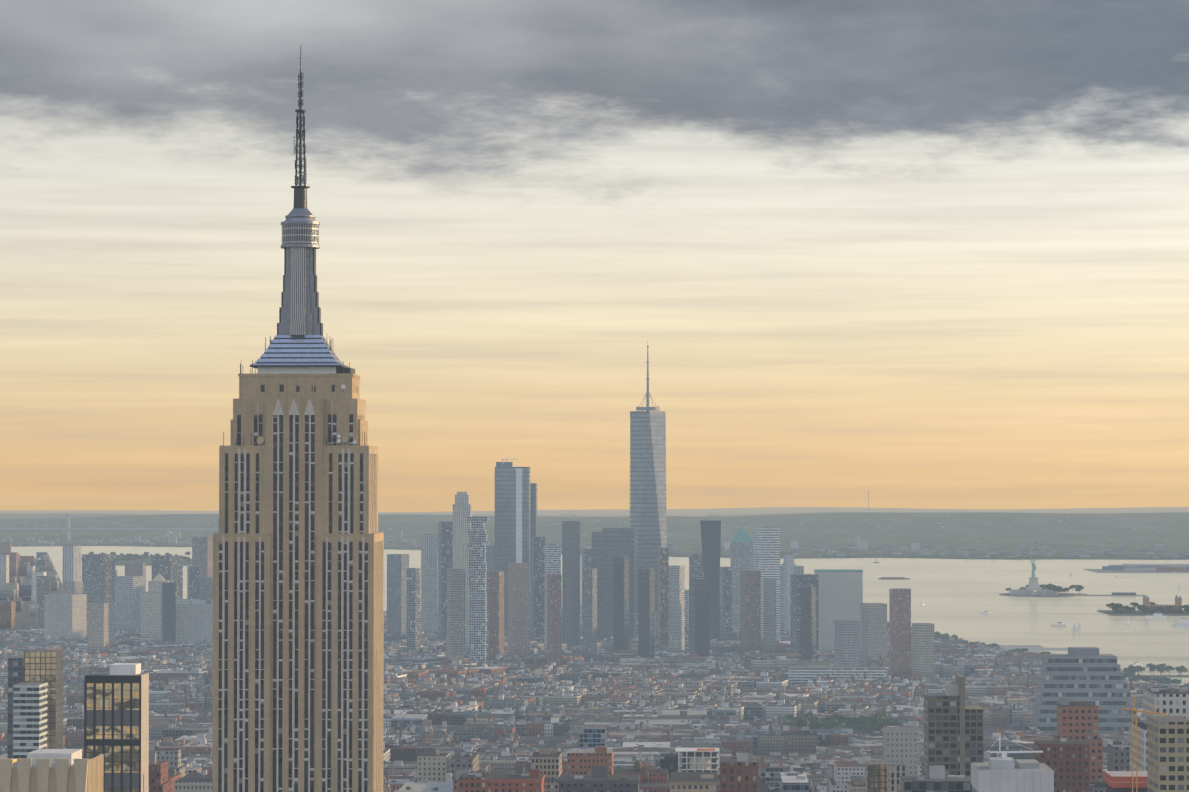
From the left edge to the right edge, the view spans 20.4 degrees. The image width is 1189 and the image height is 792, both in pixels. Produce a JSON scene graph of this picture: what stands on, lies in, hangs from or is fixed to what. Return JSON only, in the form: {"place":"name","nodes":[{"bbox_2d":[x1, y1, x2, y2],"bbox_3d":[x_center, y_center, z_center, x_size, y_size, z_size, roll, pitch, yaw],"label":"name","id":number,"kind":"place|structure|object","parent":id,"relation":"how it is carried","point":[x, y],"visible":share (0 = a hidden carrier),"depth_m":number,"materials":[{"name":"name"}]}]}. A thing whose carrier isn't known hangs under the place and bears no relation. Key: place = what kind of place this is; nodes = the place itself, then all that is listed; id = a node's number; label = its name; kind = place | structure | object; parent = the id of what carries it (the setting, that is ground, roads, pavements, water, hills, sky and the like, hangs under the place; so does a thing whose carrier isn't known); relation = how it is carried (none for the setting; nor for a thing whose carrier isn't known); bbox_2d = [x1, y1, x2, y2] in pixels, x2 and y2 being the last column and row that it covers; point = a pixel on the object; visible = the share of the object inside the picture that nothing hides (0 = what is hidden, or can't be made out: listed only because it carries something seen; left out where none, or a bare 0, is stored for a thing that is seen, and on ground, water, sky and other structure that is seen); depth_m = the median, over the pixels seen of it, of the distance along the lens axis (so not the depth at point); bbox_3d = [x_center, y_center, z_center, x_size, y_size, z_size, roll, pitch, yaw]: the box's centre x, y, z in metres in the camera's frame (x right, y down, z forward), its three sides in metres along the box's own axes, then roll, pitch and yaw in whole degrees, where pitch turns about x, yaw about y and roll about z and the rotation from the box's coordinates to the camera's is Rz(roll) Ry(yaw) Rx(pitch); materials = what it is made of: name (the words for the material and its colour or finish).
{"place":"outdoors","nodes":[
{"label":"outdoors","id":0,"kind":"place"},
{"bbox_2d":[0,507,1188,559],"bbox_3d":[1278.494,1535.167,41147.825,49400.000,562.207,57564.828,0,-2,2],"label":"shore terrain","id":1,"kind":"structure","parent":0,"point":[1010,530],"depth_m":18375.45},
{"bbox_2d":[0,0,1188,511],"label":"sky","id":2,"kind":"structure","parent":0,"point":[922,254],"materials":[{"name":"beige"}]},
{"bbox_2d":[11,546,1188,685],"bbox_3d":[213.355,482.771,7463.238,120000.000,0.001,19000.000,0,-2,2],"label":"harbour water","id":3,"kind":"structure","parent":0,"point":[950,594],"depth_m":8350.01,"materials":[{"name":"grey liquid"}]},
{"bbox_2d":[0,490,1188,628],"bbox_3d":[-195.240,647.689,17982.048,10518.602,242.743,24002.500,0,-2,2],"label":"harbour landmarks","id":4,"kind":"object","parent":3,"relation":"on","point":[19,573],"visible":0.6,"depth_m":11432.84,"materials":[{"name":"grey"}]},
{"bbox_2d":[88,551,1188,613],"bbox_3d":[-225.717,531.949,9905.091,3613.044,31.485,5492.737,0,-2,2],"label":"harbour trees","id":5,"kind":"object","parent":4,"relation":"on","point":[1050,586],"visible":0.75,"depth_m":8417.09,"materials":[{"name":"green plant"}]},
{"bbox_2d":[873,557,1188,673],"bbox_3d":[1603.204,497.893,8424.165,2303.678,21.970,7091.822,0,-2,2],"label":"boats","id":6,"kind":"object","parent":3,"relation":"on","point":[1184,620],"visible":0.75,"depth_m":6783.57,"materials":[{"name":"white"}]},
{"bbox_2d":[68,621,1143,757],"bbox_3d":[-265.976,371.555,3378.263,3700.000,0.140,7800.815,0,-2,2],"label":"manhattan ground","id":7,"kind":"structure","parent":0,"point":[1035,648],"depth_m":5677.23,"materials":[{"name":"concrete"}]},
{"bbox_2d":[212,373,383,791],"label":"skyscraper","id":8,"kind":"structure","parent":7,"relation":"on","point":[298,619],"depth_m":1255.70,"materials":[{"name":"stone"}]},
{"bbox_2d":[223,45,364,445],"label":"spire","id":9,"kind":"object","parent":8,"relation":"on","point":[298,343],"visible":0.94,"depth_m":1271.91,"materials":[{"name":"metal"}]},
{"bbox_2d":[0,663,1169,791],"bbox_3d":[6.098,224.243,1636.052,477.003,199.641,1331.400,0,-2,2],"label":"foreground buildings","id":10,"kind":"structure","parent":7,"relation":"on","point":[116,729],"depth_m":1480.38,"materials":[{"name":"beige concrete"}]},
{"bbox_2d":[0,610,1188,791],"bbox_3d":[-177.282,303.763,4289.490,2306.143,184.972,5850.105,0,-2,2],"label":"city blocks","id":11,"kind":"structure","parent":7,"relation":"on","point":[497,723],"depth_m":3728.27,"materials":[{"name":"grey concrete"}]},
{"bbox_2d":[7,341,1188,791],"bbox_3d":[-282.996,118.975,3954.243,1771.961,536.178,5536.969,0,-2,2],"label":"skyscrapers","id":12,"kind":"structure","parent":7,"relation":"on","point":[463,583],"depth_m":5314.97,"materials":[{"name":"grey glass"}]},
{"bbox_2d":[613,623,1188,768],"bbox_3d":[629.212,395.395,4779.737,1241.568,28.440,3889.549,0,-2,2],"label":"city trees","id":13,"kind":"object","parent":7,"relation":"on","point":[876,722],"visible":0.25,"depth_m":3658.00,"materials":[{"name":"green plant"}]},
{"bbox_2d":[1133,675,1188,676],"bbox_3d":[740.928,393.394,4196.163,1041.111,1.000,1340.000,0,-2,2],"label":"road","id":14,"kind":"structure","parent":7,"relation":"on","point":[1165,675],"depth_m":4854.34,"materials":[{"name":"grey asphalt"}]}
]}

